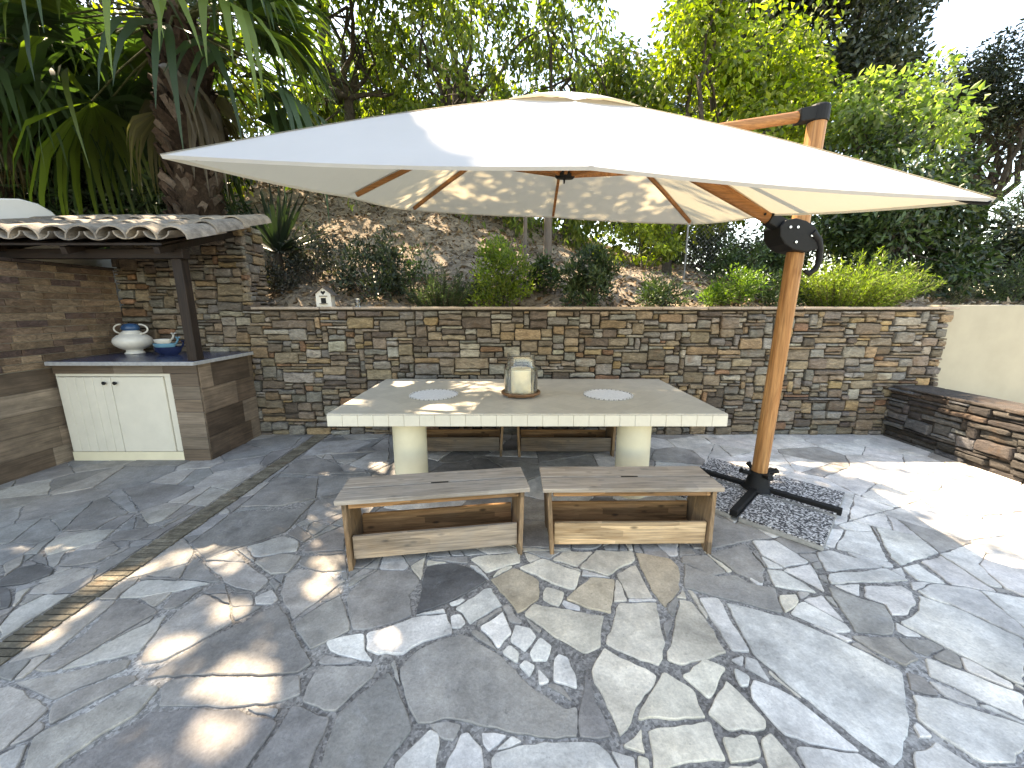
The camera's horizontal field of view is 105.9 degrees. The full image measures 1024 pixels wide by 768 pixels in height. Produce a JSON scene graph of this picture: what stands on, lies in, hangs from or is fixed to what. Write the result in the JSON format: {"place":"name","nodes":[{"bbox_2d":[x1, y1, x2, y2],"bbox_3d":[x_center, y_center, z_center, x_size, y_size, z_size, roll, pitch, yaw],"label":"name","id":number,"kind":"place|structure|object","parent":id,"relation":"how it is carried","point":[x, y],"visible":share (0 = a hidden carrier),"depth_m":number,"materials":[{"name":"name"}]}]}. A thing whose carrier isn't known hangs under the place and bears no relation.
{"place":"outdoors","nodes":[
{"label":"outdoors","id":0,"kind":"place"},
{"bbox_2d":[0,434,1023,767],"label":"patio","id":1,"kind":"structure","parent":0,"point":[580,664],"depth_m":1.71,"materials":[{"name":"grey stone"}]},
{"bbox_2d":[0,434,327,665],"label":"brick edging","id":2,"kind":"object","parent":1,"relation":"on","point":[25,636],"visible":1,"depth_m":2.32,"materials":[{"name":"brick"}]},
{"bbox_2d":[0,434,1023,767],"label":"flagstones","id":3,"kind":"object","parent":1,"relation":"attached to","point":[854,692],"visible":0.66,"depth_m":1.93,"materials":[{"name":"grey stone"}]},
{"bbox_2d":[0,257,125,484],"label":"tiled wall","id":4,"kind":"structure","parent":3,"relation":"on","point":[52,311],"depth_m":3.69,"materials":[{"name":"tile"}]},
{"bbox_2d":[0,198,127,323],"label":"plaster wall","id":5,"kind":"structure","parent":3,"relation":"on","point":[14,208],"depth_m":4.02,"materials":[{"name":"white paint"}]},
{"bbox_2d":[0,214,271,460],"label":"outdoor kitchen","id":6,"kind":"object","parent":3,"relation":"on","point":[193,402],"visible":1,"depth_m":3.81,"materials":[{"name":"wood"}]},
{"bbox_2d":[57,377,125,450],"bbox_3d":[-4.178,0.310,3.833,0.520,0.765,0.058,0,11,0],"label":"door","id":7,"kind":"structure","parent":6,"relation":"in","point":[89,403],"depth_m":3.83,"materials":[{"name":"beige paint"}]},
{"bbox_2d":[111,323,152,354],"bbox_3d":[-4.180,-0.500,4.255,0.335,0.334,0.335,7,13,31],"label":"vase","id":8,"kind":"object","parent":6,"relation":"on","point":[130,338],"visible":1,"depth_m":4.18,"materials":[{"name":"white ceramic"}]},
{"bbox_2d":[111,377,177,450],"bbox_3d":[-3.657,0.310,3.832,0.509,0.765,0.056,0,11,0],"label":"door","id":9,"kind":"structure","parent":6,"relation":"in","point":[142,403],"depth_m":3.83,"materials":[{"name":"beige paint"}]},
{"bbox_2d":[153,340,184,354],"bbox_3d":[-3.721,-0.400,4.205,0.319,0.157,0.189,-1,11,-4],"label":"whale dish","id":10,"kind":"object","parent":6,"relation":"on","point":[175,350],"visible":0.84,"depth_m":4.16,"materials":[{"name":"blue ceramic"}]},
{"bbox_2d":[152,336,179,347],"bbox_3d":[-3.750,-0.451,4.195,0.270,0.127,0.155,-1,11,-4],"label":"whale dish","id":11,"kind":"object","parent":10,"relation":"on","point":[166,345],"visible":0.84,"depth_m":4.16,"materials":[{"name":"blue ceramic"}]},
{"bbox_2d":[153,332,175,343],"bbox_3d":[-3.764,-0.496,4.186,0.221,0.122,0.122,-1,11,-4],"label":"whale dish","id":12,"kind":"object","parent":11,"relation":"on","point":[162,341],"visible":0.98,"depth_m":4.17,"materials":[{"name":"white ceramic"}]},
{"bbox_2d":[334,467,529,571],"bbox_3d":[-0.480,0.846,2.502,1.150,0.452,0.360,-2,12,-8],"label":"trough bench","id":13,"kind":"object","parent":3,"relation":"on","point":[395,533],"visible":1,"depth_m":2.42,"materials":[{"name":"brown wood"}]},
{"bbox_2d":[426,426,503,456],"bbox_3d":[-0.620,0.509,4.173,1.130,0.452,0.365,0,11,0],"label":"trough bench","id":14,"kind":"object","parent":3,"relation":"on","point":[464,439],"visible":0.35,"depth_m":4.06,"materials":[{"name":"brown wood"}]},
{"bbox_2d":[327,379,727,498],"bbox_3d":[0.115,0.456,3.657,3.014,0.760,1.414,0,11,0],"label":"dining table","id":15,"kind":"object","parent":3,"relation":"on","point":[567,402],"visible":0.94,"depth_m":3.08,"materials":[{"name":"tile"}]},
{"bbox_2d":[409,389,457,400],"bbox_3d":[-0.707,0.094,3.492,0.442,0.014,0.440,0,11,0],"label":"placemat","id":16,"kind":"object","parent":15,"relation":"on","point":[431,395],"visible":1,"depth_m":3.49,"materials":[{"name":"white fabric"}]},
{"bbox_2d":[501,389,540,397],"bbox_3d":[0.080,0.080,3.489,0.356,0.043,0.356,0,11,0],"label":"wooden tray","id":17,"kind":"object","parent":15,"relation":"on","point":[533,395],"visible":0.52,"depth_m":3.34,"materials":[{"name":"brown wood"}]},
{"bbox_2d":[504,352,537,394],"bbox_3d":[0.080,-0.102,3.452,0.300,0.345,0.300,0,11,0],"label":"candle holder","id":18,"kind":"object","parent":17,"relation":"on","point":[521,373],"visible":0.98,"depth_m":3.34,"materials":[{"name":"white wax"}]},
{"bbox_2d":[583,389,632,400],"bbox_3d":[0.867,0.094,3.492,0.442,0.014,0.440,0,11,0],"label":"placemat","id":19,"kind":"object","parent":15,"relation":"on","point":[609,395],"visible":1,"depth_m":3.49,"materials":[{"name":"white fabric"}]},
{"bbox_2d":[517,426,615,456],"bbox_3d":[0.565,0.511,4.163,1.100,0.452,0.366,0,11,0],"label":"trough bench","id":20,"kind":"object","parent":3,"relation":"on","point":[563,440],"visible":0.59,"depth_m":4.05,"materials":[{"name":"brown wood"}]},
{"bbox_2d":[539,466,724,554],"bbox_3d":[0.752,0.829,2.587,1.125,0.452,0.370,0,11,-1],"label":"trough bench","id":21,"kind":"object","parent":3,"relation":"on","point":[691,519],"visible":1,"depth_m":2.48,"materials":[{"name":"brown wood"}]},
{"bbox_2d":[668,482,746,517],"bbox_3d":[1.615,0.905,3.188,0.490,0.044,0.490,-11,16,-43],"label":"ballast slab","id":22,"kind":"object","parent":3,"relation":"on","point":[728,498],"depth_m":3.08,"materials":[{"name":"stone"}]},
{"bbox_2d":[700,458,749,490],"bbox_3d":[2.007,0.830,3.560,0.490,0.044,0.490,-11,16,-43],"label":"ballast slab","id":23,"kind":"object","parent":3,"relation":"on","point":[722,467],"depth_m":3.61,"materials":[{"name":"stone"}]},
{"bbox_2d":[160,91,995,517],"bbox_3d":[0.606,-0.508,2.899,3.686,2.875,2.929,0,11,0],"label":"cantilever umbrella","id":24,"kind":"object","parent":23,"relation":"on","point":[574,155],"visible":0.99,"depth_m":1.89,"materials":[{"name":"fabric"}]},
{"bbox_2d":[738,494,834,550],"bbox_3d":[1.993,0.982,2.804,0.490,0.044,0.490,-11,16,-43],"label":"ballast slab","id":25,"kind":"object","parent":3,"relation":"on","point":[804,526],"depth_m":2.75,"materials":[{"name":"stone"}]},
{"bbox_2d":[760,474,844,518],"bbox_3d":[2.385,0.907,3.175,0.490,0.044,0.490,-11,16,-43],"label":"ballast slab","id":26,"kind":"object","parent":3,"relation":"on","point":[812,491],"depth_m":3.15,"materials":[{"name":"stone"}]},
{"bbox_2d":[883,385,1023,483],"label":"stone wall","id":27,"kind":"structure","parent":3,"relation":"on","point":[982,432],"depth_m":3.89,"materials":[{"name":"stone"}]},
{"bbox_2d":[110,227,960,434],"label":"stone wall","id":28,"kind":"structure","parent":1,"relation":"on","point":[846,368],"depth_m":4.52,"materials":[{"name":"stone"}]},
{"bbox_2d":[311,286,338,306],"bbox_3d":[-2.227,-1.044,4.604,0.255,0.240,0.210,-2,12,-8],"label":"birdhouse","id":29,"kind":"object","parent":28,"relation":"on","point":[325,296],"visible":1,"depth_m":4.54,"materials":[{"name":"white wood"}]},
{"bbox_2d":[354,299,360,306],"bbox_3d":[-1.851,-0.977,4.638,0.076,0.096,0.076,0,11,0],"label":"glass jar","id":30,"kind":"object","parent":28,"relation":"on","point":[357,302],"visible":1,"depth_m":4.61,"materials":[{"name":"white"}]},
{"bbox_2d":[926,305,1023,403],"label":"rendered wall","id":31,"kind":"structure","parent":1,"relation":"on","point":[983,353],"depth_m":4.65,"materials":[{"name":"beige paint"}]},
{"bbox_2d":[80,0,1023,292],"label":"sky","id":32,"kind":"structure","parent":0,"point":[962,24],"materials":[{"name":"white"}]},
{"bbox_2d":[106,178,1023,317],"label":"hillside","id":33,"kind":"structure","parent":0,"point":[303,301],"depth_m":6.86,"materials":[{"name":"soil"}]},
{"bbox_2d":[0,90,138,248],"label":"oleander","id":34,"kind":"object","parent":33,"relation":"on","point":[87,206],"visible":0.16,"depth_m":5.51,"materials":[{"name":"green plant"}]},
{"bbox_2d":[0,0,157,211],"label":"fan palm","id":35,"kind":"object","parent":33,"relation":"on","point":[9,47],"visible":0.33,"depth_m":4.87,"materials":[{"name":"green plant"}]},
{"bbox_2d":[58,0,282,170],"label":"evergreen tree","id":36,"kind":"object","parent":33,"relation":"on","point":[88,3],"visible":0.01,"depth_m":9.74,"materials":[{"name":"green plant"}]},
{"bbox_2d":[0,0,362,248],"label":"fan palm","id":37,"kind":"object","parent":33,"relation":"on","point":[172,59],"visible":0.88,"depth_m":4.68,"materials":[{"name":"green plant"}]},
{"bbox_2d":[98,156,268,248],"bbox_3d":[-5.187,-2.759,6.192,2.870,2.320,2.192,0,11,0],"label":"oleander","id":38,"kind":"object","parent":33,"relation":"on","point":[157,201],"visible":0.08,"depth_m":5.75,"materials":[{"name":"green plant"}]},
{"bbox_2d":[91,0,281,200],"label":"leafy tree","id":39,"kind":"object","parent":33,"relation":"on","point":[243,115],"visible":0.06,"depth_m":7.73,"materials":[{"name":"green plant"}]},
{"bbox_2d":[216,183,342,277],"bbox_3d":[-3.278,-2.091,5.538,1.700,1.412,1.883,-4,12,-21],"label":"yucca","id":40,"kind":"object","parent":33,"relation":"on","point":[281,225],"visible":0.65,"depth_m":5.26,"materials":[{"name":"green plant"}]},
{"bbox_2d":[263,247,309,293],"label":"leafy shrub","id":41,"kind":"object","parent":33,"relation":"on","point":[278,284],"visible":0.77,"depth_m":5.06,"materials":[{"name":"green plant"}]},
{"bbox_2d":[271,219,346,282],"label":"leafy shrub","id":42,"kind":"object","parent":33,"relation":"on","point":[323,265],"visible":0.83,"depth_m":5.35,"materials":[{"name":"green plant"}]},
{"bbox_2d":[234,0,441,211],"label":"leafy tree","id":43,"kind":"object","parent":33,"relation":"on","point":[363,62],"visible":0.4,"depth_m":8.32,"materials":[{"name":"green plant"}]},
{"bbox_2d":[329,224,413,302],"bbox_3d":[-1.850,-1.584,5.107,1.202,1.058,1.061,0,11,0],"label":"leafy shrub","id":44,"kind":"object","parent":33,"relation":"on","point":[388,261],"visible":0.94,"depth_m":5.03,"materials":[{"name":"green plant"}]},
{"bbox_2d":[316,0,434,121],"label":"overhanging tree","id":45,"kind":"object","parent":33,"relation":"on","point":[327,32],"visible":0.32,"depth_m":9.41,"materials":[{"name":"green plant"}]},
{"bbox_2d":[373,241,442,292],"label":"leafy shrub","id":46,"kind":"object","parent":33,"relation":"on","point":[419,272],"visible":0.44,"depth_m":5.10,"materials":[{"name":"green plant"}]},
{"bbox_2d":[306,0,533,118],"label":"evergreen tree","id":47,"kind":"object","parent":33,"relation":"on","point":[428,42],"visible":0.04,"depth_m":10.69,"materials":[{"name":"green plant"}]},
{"bbox_2d":[398,262,485,306],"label":"lavender bush","id":48,"kind":"object","parent":33,"relation":"on","point":[433,295],"visible":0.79,"depth_m":4.86,"materials":[{"name":"green plant"}]},
{"bbox_2d":[358,0,560,228],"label":"leafy tree","id":49,"kind":"object","parent":33,"relation":"on","point":[462,38],"visible":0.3,"depth_m":7.53,"materials":[{"name":"green plant"}]},
{"bbox_2d":[464,231,543,309],"bbox_3d":[-0.093,-1.439,5.008,1.035,1.020,0.881,0,11,0],"label":"leafy shrub","id":50,"kind":"object","parent":33,"relation":"on","point":[509,286],"visible":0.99,"depth_m":4.87,"materials":[{"name":"green plant"}]},
{"bbox_2d":[494,233,527,267],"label":"leafy shrub","id":51,"kind":"object","parent":33,"relation":"on","point":[509,248],"visible":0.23,"depth_m":6.25,"materials":[{"name":"green plant"}]},
{"bbox_2d":[523,217,526,265],"bbox_3d":[0.220,-2.522,6.530,0.078,1.675,0.067,0,11,0],"label":"wooden stake","id":52,"kind":"object","parent":33,"relation":"on","point":[524,230],"visible":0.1,"depth_m":6.51,"materials":[{"name":"wood"}]},
{"bbox_2d":[523,248,567,293],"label":"leafy shrub","id":53,"kind":"object","parent":33,"relation":"on","point":[551,281],"visible":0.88,"depth_m":5.24,"materials":[{"name":"green plant"}]},
{"bbox_2d":[543,218,551,262],"bbox_3d":[0.642,-2.748,6.893,0.150,1.750,0.150,0,11,0],"label":"wooden post","id":54,"kind":"object","parent":33,"relation":"on","point":[548,234],"visible":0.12,"depth_m":6.86,"materials":[{"name":"grey wood"}]},
{"bbox_2d":[467,0,678,252],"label":"leafy tree","id":55,"kind":"object","parent":33,"relation":"on","point":[640,90],"visible":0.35,"depth_m":7.86,"materials":[{"name":"green plant"}]},
{"bbox_2d":[558,237,627,309],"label":"leafy shrub","id":56,"kind":"object","parent":33,"relation":"on","point":[592,278],"visible":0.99,"depth_m":4.87,"materials":[{"name":"green plant"}]},
{"bbox_2d":[227,191,1009,306],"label":"loose stones","id":57,"kind":"object","parent":33,"relation":"on","point":[274,302],"visible":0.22,"depth_m":6.82,"materials":[{"name":"grey stone"}]},
{"bbox_2d":[236,195,1021,309],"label":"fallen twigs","id":58,"kind":"object","parent":33,"relation":"on","point":[532,260],"visible":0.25,"depth_m":6.17,"materials":[{"name":"brown plant"}]},
{"bbox_2d":[523,28,758,269],"bbox_3d":[3.644,-6.295,11.614,7.695,7.216,5.364,0,11,0],"label":"evergreen tree","id":59,"kind":"object","parent":33,"relation":"on","point":[647,51],"visible":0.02,"depth_m":11.14,"materials":[{"name":"green plant"}]},
{"bbox_2d":[598,222,685,269],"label":"leafy shrub","id":60,"kind":"object","parent":33,"relation":"on","point":[661,230],"visible":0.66,"depth_m":7.12,"materials":[{"name":"green plant"}]},
{"bbox_2d":[633,270,701,306],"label":"leafy shrub","id":61,"kind":"object","parent":33,"relation":"on","point":[656,292],"visible":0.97,"depth_m":4.94,"materials":[{"name":"green plant"}]},
{"bbox_2d":[590,0,852,275],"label":"leafy tree","id":62,"kind":"object","parent":33,"relation":"on","point":[700,32],"visible":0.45,"depth_m":7.21,"materials":[{"name":"green plant"}]},
{"bbox_2d":[683,222,767,279],"bbox_3d":[4.435,-2.420,7.594,2.100,1.743,0.057,0,11,0],"label":"wire fence","id":63,"kind":"object","parent":33,"relation":"on","point":[686,254],"visible":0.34,"depth_m":7.52,"materials":[{"name":"grey metal"}]},
{"bbox_2d":[619,222,846,277],"bbox_3d":[5.241,-3.135,9.968,6.858,2.736,2.444,0,11,0],"label":"laurel hedge","id":64,"kind":"object","parent":33,"relation":"on","point":[691,246],"visible":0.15,"depth_m":9.74,"materials":[{"name":"green plant"}]},
{"bbox_2d":[695,262,774,306],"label":"leafy shrub","id":65,"kind":"object","parent":33,"relation":"on","point":[740,290],"visible":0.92,"depth_m":4.88,"materials":[{"name":"green plant"}]},
{"bbox_2d":[700,233,810,291],"bbox_3d":[4.389,-2.133,6.934,1.572,1.155,1.744,0,11,0],"label":"leafy shrub","id":66,"kind":"object","parent":33,"relation":"on","point":[775,260],"visible":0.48,"depth_m":6.78,"materials":[{"name":"green plant"}]},
{"bbox_2d":[749,265,813,309],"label":"leafy shrub","id":67,"kind":"object","parent":33,"relation":"on","point":[769,296],"visible":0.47,"depth_m":4.92,"materials":[{"name":"green plant"}]},
{"bbox_2d":[669,0,974,276],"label":"evergreen tree","id":68,"kind":"object","parent":33,"relation":"on","point":[883,37],"visible":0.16,"depth_m":9.58,"materials":[{"name":"green plant"}]},
{"bbox_2d":[798,244,947,309],"bbox_3d":[4.227,-1.269,4.726,1.607,0.783,1.256,0,11,0],"label":"rosemary bush","id":69,"kind":"object","parent":33,"relation":"on","point":[868,290],"visible":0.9,"depth_m":4.51,"materials":[{"name":"green plant"}]},
{"bbox_2d":[756,45,995,271],"bbox_3d":[6.545,-3.521,7.260,3.496,4.679,2.312,5,12,24],"label":"leafy tree","id":70,"kind":"object","parent":33,"relation":"on","point":[861,108],"visible":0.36,"depth_m":6.62,"materials":[{"name":"green plant"}]},
{"bbox_2d":[810,107,1010,298],"bbox_3d":[6.822,-2.698,6.649,3.552,3.741,2.618,0,11,0],"label":"laurel hedge","id":71,"kind":"object","parent":33,"relation":"on","point":[944,226],"visible":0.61,"depth_m":6.25,"materials":[{"name":"green plant"}]},
{"bbox_2d":[911,262,990,304],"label":"dry bush","id":72,"kind":"object","parent":33,"relation":"on","point":[954,299],"visible":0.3,"depth_m":6.17,"materials":[{"name":"green plant"}]},
{"bbox_2d":[906,18,1023,292],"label":"evergreen tree","id":73,"kind":"object","parent":33,"relation":"on","point":[1004,118],"visible":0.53,"depth_m":10.19,"materials":[{"name":"green plant"}]},
{"bbox_2d":[914,206,1023,300],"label":"dark shrub","id":74,"kind":"object","parent":33,"relation":"on","point":[1015,242],"visible":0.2,"depth_m":7.11,"materials":[{"name":"green plant"}]},
{"bbox_2d":[957,252,1023,304],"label":"leafy shrub","id":75,"kind":"object","parent":33,"relation":"on","point":[1000,289],"visible":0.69,"depth_m":6.36,"materials":[{"name":"green plant"}]},
{"bbox_2d":[963,171,1023,286],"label":"grey tree","id":76,"kind":"object","parent":33,"relation":"on","point":[1019,198],"visible":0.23,"depth_m":9.48,"materials":[{"name":"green plant"}]}
]}

